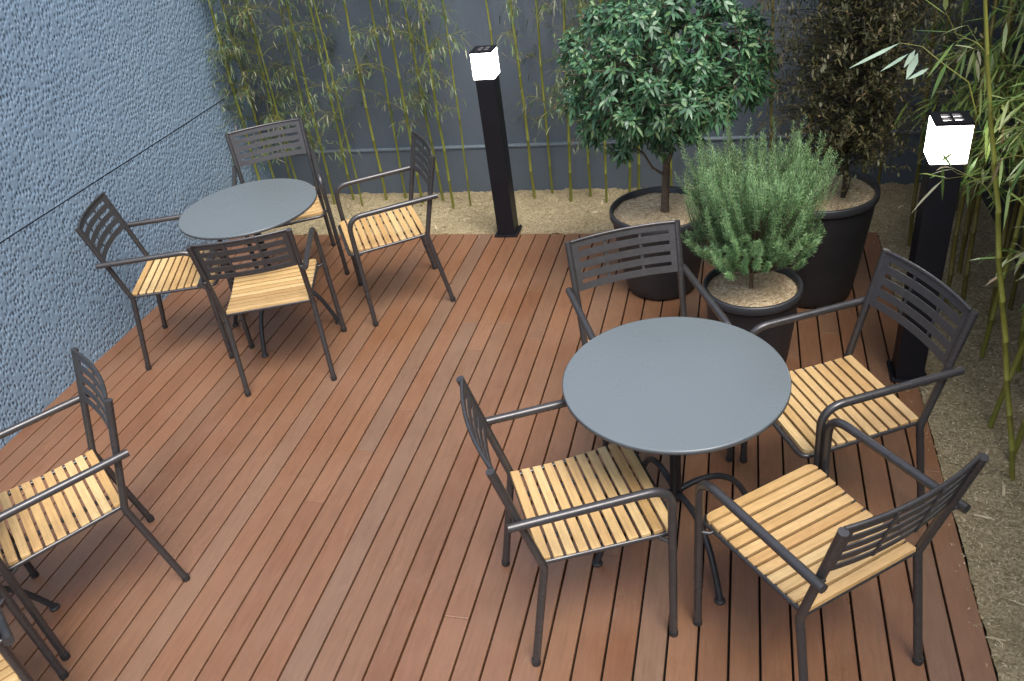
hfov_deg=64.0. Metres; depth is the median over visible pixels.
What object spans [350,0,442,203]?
bamboo
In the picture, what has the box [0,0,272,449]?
textured wall
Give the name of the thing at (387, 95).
bamboo
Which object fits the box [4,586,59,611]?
round table
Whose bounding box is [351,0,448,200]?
bamboo
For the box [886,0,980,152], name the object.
bamboo
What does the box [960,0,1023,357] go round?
bamboo
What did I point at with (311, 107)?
bamboo
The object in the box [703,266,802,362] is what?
planter
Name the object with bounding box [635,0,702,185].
bamboo
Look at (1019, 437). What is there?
bamboo
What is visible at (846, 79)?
olive brown tree
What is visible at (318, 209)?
armchair
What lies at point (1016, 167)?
bamboo
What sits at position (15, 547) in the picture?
armchair
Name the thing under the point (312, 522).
deck
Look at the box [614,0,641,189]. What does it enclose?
bamboo
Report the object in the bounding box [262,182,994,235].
soil
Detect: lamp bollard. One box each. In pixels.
[469,45,521,236]
[886,110,974,382]
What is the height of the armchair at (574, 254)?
0.857 m
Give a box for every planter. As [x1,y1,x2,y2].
[609,186,705,299]
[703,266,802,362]
[776,166,880,307]
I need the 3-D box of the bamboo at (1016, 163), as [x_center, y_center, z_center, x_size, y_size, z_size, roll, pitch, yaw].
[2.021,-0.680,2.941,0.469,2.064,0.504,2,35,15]
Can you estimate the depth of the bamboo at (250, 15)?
5.40 m
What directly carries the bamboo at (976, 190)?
on the soil at (995, 478)
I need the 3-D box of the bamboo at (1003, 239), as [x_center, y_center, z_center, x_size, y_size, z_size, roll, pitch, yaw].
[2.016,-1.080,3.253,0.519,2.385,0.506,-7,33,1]
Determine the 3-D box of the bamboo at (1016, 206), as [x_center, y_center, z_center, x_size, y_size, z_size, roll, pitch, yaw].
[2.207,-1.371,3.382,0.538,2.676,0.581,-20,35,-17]
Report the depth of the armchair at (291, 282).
3.94 m
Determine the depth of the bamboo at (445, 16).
5.10 m
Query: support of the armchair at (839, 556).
on the deck
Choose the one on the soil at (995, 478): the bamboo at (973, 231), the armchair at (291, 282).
the bamboo at (973, 231)
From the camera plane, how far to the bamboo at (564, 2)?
5.07 m
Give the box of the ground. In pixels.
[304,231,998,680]
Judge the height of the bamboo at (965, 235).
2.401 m
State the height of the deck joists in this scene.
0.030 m
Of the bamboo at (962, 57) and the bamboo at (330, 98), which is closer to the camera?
the bamboo at (962, 57)
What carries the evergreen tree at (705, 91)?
on the planter at (638, 207)
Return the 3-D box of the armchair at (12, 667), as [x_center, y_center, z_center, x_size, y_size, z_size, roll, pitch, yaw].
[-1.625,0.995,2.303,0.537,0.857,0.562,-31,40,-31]
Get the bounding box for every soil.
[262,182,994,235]
[879,231,1023,680]
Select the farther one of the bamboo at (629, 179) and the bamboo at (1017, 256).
the bamboo at (629, 179)
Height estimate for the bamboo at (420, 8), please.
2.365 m
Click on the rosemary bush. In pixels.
(754, 225)
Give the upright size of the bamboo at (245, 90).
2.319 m
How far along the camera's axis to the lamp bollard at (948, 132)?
3.15 m
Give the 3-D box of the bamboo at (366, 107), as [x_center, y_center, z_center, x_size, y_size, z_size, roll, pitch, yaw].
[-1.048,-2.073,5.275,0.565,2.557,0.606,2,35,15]
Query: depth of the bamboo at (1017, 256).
2.96 m
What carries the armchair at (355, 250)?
on the deck
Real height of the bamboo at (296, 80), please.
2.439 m
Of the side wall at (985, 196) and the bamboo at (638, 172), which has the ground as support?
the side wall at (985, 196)
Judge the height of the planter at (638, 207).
0.461 m
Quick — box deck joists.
[480,244,961,680]
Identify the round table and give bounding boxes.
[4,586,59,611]
[178,178,339,357]
[562,317,791,605]
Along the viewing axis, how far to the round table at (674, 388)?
2.58 m
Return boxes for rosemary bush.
[675,99,842,288]
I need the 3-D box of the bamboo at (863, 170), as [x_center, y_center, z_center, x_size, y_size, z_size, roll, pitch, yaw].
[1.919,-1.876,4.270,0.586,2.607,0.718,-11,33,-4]
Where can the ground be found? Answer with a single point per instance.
(952, 513)
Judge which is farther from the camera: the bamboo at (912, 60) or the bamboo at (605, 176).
the bamboo at (605, 176)
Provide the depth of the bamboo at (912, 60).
2.38 m
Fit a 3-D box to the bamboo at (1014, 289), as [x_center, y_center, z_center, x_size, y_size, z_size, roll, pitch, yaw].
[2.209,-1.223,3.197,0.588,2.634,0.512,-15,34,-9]
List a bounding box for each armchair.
[0,347,189,660]
[0,582,68,680]
[74,192,233,370]
[185,227,346,396]
[225,118,349,274]
[334,131,455,326]
[456,376,677,666]
[564,220,732,480]
[693,418,988,680]
[740,248,979,553]
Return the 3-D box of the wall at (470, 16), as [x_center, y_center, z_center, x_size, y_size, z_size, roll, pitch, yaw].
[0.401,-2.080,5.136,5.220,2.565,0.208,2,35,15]
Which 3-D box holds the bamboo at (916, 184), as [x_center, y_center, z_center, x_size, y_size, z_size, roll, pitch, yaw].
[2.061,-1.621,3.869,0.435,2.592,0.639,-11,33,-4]
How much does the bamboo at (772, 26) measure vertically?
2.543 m
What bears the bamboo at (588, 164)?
on the soil at (553, 204)
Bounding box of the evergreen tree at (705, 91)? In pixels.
[556,0,779,212]
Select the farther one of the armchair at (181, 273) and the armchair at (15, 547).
the armchair at (181, 273)
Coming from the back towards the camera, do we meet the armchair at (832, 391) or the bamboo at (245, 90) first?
the bamboo at (245, 90)
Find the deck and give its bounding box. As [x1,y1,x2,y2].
[0,232,996,680]
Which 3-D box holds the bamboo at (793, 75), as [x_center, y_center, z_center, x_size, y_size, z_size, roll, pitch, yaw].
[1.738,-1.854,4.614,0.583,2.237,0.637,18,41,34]
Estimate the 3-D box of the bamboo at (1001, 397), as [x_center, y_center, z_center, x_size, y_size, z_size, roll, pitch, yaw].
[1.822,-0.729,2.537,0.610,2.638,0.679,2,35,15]
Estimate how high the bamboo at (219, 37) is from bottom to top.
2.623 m
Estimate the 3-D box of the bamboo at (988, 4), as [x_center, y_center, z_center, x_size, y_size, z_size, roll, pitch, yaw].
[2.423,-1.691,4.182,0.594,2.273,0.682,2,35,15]
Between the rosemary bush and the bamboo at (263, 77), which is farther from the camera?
the bamboo at (263, 77)
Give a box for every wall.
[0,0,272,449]
[222,0,1003,194]
[982,0,1023,274]
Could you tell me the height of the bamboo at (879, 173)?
2.453 m
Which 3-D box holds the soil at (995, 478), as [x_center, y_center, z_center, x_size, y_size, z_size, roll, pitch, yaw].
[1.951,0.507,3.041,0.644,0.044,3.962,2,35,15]
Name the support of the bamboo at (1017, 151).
on the soil at (995, 478)
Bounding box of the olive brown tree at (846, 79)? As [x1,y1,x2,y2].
[736,0,994,197]
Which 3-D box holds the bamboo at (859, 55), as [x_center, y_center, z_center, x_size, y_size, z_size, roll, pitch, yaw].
[1.885,-1.869,4.432,0.512,2.426,0.666,2,35,15]
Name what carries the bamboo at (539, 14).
on the soil at (553, 204)
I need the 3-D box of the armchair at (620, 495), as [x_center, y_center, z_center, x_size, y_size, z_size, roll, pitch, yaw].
[0.190,0.522,2.609,0.562,0.857,0.537,-13,34,-7]
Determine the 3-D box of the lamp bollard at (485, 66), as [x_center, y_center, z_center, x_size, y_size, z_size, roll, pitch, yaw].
[-0.093,-1.175,4.956,0.150,1.156,0.150,2,35,15]
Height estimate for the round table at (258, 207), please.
0.730 m
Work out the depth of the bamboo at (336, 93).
5.34 m
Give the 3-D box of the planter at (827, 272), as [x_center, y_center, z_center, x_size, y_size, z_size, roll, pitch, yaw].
[1.518,-0.500,4.105,0.540,0.571,0.540,-8,33,0]
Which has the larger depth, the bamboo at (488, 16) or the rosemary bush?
the bamboo at (488, 16)
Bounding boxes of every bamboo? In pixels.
[201,0,290,178]
[207,0,260,179]
[215,0,318,178]
[219,0,311,178]
[228,0,328,148]
[258,0,355,204]
[282,0,362,205]
[293,0,379,199]
[314,0,406,198]
[340,0,387,200]
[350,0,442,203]
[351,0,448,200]
[385,0,472,208]
[401,0,471,205]
[485,0,506,44]
[493,0,535,198]
[510,0,582,193]
[528,0,606,201]
[545,0,612,196]
[563,0,610,201]
[602,0,650,192]
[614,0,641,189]
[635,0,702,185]
[731,0,816,176]
[754,0,855,159]
[822,3,896,166]
[823,1,918,173]
[850,0,1023,480]
[861,9,967,185]
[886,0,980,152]
[891,0,996,245]
[891,0,1022,303]
[921,24,1023,270]
[922,0,1023,210]
[931,8,1023,244]
[947,0,1023,324]
[948,0,1023,313]
[951,0,1022,272]
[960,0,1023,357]
[968,92,1023,428]
[971,0,1023,372]
[975,117,1023,276]
[984,102,1022,180]
[1001,229,1023,461]
[1003,91,1023,182]
[1005,197,1023,264]
[1007,25,1023,309]
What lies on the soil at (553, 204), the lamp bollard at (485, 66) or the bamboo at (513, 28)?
the bamboo at (513, 28)
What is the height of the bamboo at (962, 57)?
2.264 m
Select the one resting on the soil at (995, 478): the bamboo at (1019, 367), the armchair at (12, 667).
the bamboo at (1019, 367)

